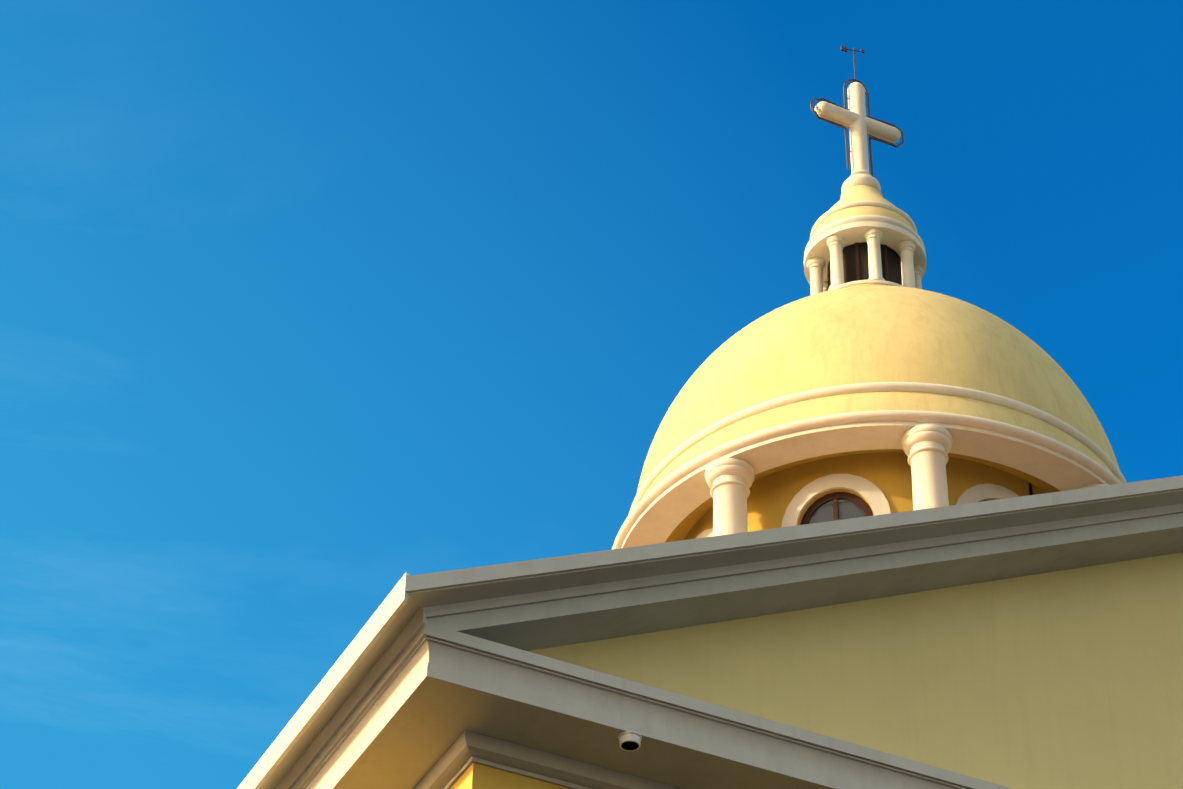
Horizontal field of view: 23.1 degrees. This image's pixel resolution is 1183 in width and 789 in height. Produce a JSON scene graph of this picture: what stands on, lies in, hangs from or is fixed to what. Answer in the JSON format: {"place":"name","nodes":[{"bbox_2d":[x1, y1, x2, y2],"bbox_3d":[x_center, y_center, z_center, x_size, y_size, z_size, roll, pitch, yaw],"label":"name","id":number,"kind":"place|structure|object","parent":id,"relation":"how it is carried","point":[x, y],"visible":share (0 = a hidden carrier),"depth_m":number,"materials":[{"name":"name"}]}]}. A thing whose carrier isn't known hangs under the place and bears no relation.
{"place":"outdoors","nodes":[
{"label":"outdoors","id":0,"kind":"place"},
{"bbox_2d":[237,572,426,788],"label":"roof eave","id":1,"kind":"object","parent":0,"point":[383,638],"depth_m":24.61,"materials":[{"name":"white paint"}]},
{"bbox_2d":[450,763,569,788],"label":"church lower walls","id":2,"kind":"structure","parent":0,"point":[476,776],"depth_m":24.14,"materials":[{"name":"yellow paint"}]},
{"bbox_2d":[291,622,1011,788],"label":"cornice","id":3,"kind":"structure","parent":2,"relation":"attached to","point":[438,707],"depth_m":24.28,"materials":[{"name":"white paint"}]},
{"bbox_2d":[618,731,641,750],"bbox_3d":[0.321,2.892,24.072,0.200,0.085,0.200,18,-41,-20],"label":"soffit lamp holder","id":4,"kind":"object","parent":3,"relation":"attached to","point":[629,740],"visible":1,"depth_m":24.04,"materials":[{"name":"white plastic"}]},
{"bbox_3d":[3.723,6.063,35.124,7.380,4.500,7.380,18,-41,-20],"label":"dome","id":5,"kind":"object","parent":2,"relation":"on","visible":0},
{"bbox_2d":[684,452,1045,539],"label":"drum wall","id":6,"kind":"structure","parent":5,"relation":"on","point":[772,495],"depth_m":35.86,"materials":[{"name":"yellow paint"}]},
{"bbox_2d":[800,492,872,524],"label":"dome window frames","id":7,"kind":"structure","parent":6,"relation":"in","point":[834,497],"depth_m":35.62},
{"bbox_2d":[808,499,865,523],"bbox_3d":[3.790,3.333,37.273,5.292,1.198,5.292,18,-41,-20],"label":"window pane","id":8,"kind":"structure","parent":7,"relation":"in","point":[847,509],"depth_m":35.57,"materials":[{"name":"grey glass"}]},
{"bbox_2d":[695,474,1018,538],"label":"dome window surrounds","id":9,"kind":"object","parent":6,"relation":"attached to","point":[872,493],"visible":0.08,"depth_m":35.65,"materials":[{"name":"white paint"}]},
{"bbox_2d":[804,215,926,294],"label":"lantern columns and rim","id":10,"kind":"structure","parent":5,"relation":"on","point":[826,243],"depth_m":40.81,"materials":[{"name":"white paint"}]},
{"bbox_2d":[828,242,888,289],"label":"lantern mullions","id":11,"kind":"object","parent":10,"relation":"in","point":[857,262],"visible":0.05,"depth_m":40.74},
{"bbox_2d":[814,185,912,266],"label":"cupola roof","id":12,"kind":"structure","parent":10,"relation":"on","point":[861,193],"depth_m":41.25,"materials":[{"name":"yellow paint"}]},
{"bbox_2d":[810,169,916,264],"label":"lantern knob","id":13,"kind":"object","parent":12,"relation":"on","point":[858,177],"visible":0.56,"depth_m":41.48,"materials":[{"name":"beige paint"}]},
{"bbox_2d":[815,82,899,173],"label":"cross","id":14,"kind":"object","parent":13,"relation":"on","point":[857,121],"visible":0.88,"depth_m":42.91,"materials":[{"name":"white stone"}]},
{"bbox_2d":[810,45,903,176],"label":"cross wire and vane","id":15,"kind":"object","parent":14,"relation":"attached to","point":[844,49],"visible":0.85,"depth_m":43.10,"materials":[{"name":"black metal"}]},
{"bbox_2d":[828,242,901,286],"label":"window openings","id":16,"kind":"object","parent":10,"relation":"in","point":[894,265],"visible":0.19,"depth_m":40.80,"materials":[{"name":"black"}]},
{"bbox_2d":[0,0,1182,788],"label":"sky","id":17,"kind":"structure","parent":0,"point":[307,307],"materials":[{"name":"blue"}]},
{"bbox_2d":[528,552,1182,788],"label":"pediment wall","id":18,"kind":"structure","parent":0,"point":[1068,679],"depth_m":26.90,"materials":[{"name":"yellow paint"}]},
{"bbox_2d":[405,476,1182,650],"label":"raking cornice","id":19,"kind":"structure","parent":18,"relation":"attached to","point":[536,604],"depth_m":25.86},
{"bbox_2d":[665,449,1059,542],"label":"colonnade ceiling","id":20,"kind":"structure","parent":0,"point":[682,529],"depth_m":36.21,"materials":[{"name":"yellow paint"}]},
{"bbox_2d":[705,424,1105,535],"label":"columns","id":21,"kind":"structure","parent":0,"point":[926,448],"depth_m":35.16,"materials":[{"name":"white paint"}]},
{"bbox_2d":[612,382,1126,548],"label":"dome cornice","id":22,"kind":"structure","parent":21,"relation":"on","point":[659,512],"depth_m":35.71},
{"bbox_2d":[636,282,1119,496],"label":"dome","id":23,"kind":"structure","parent":22,"relation":"on","point":[870,332],"depth_m":36.63,"materials":[{"name":"yellow paint"}]}
]}

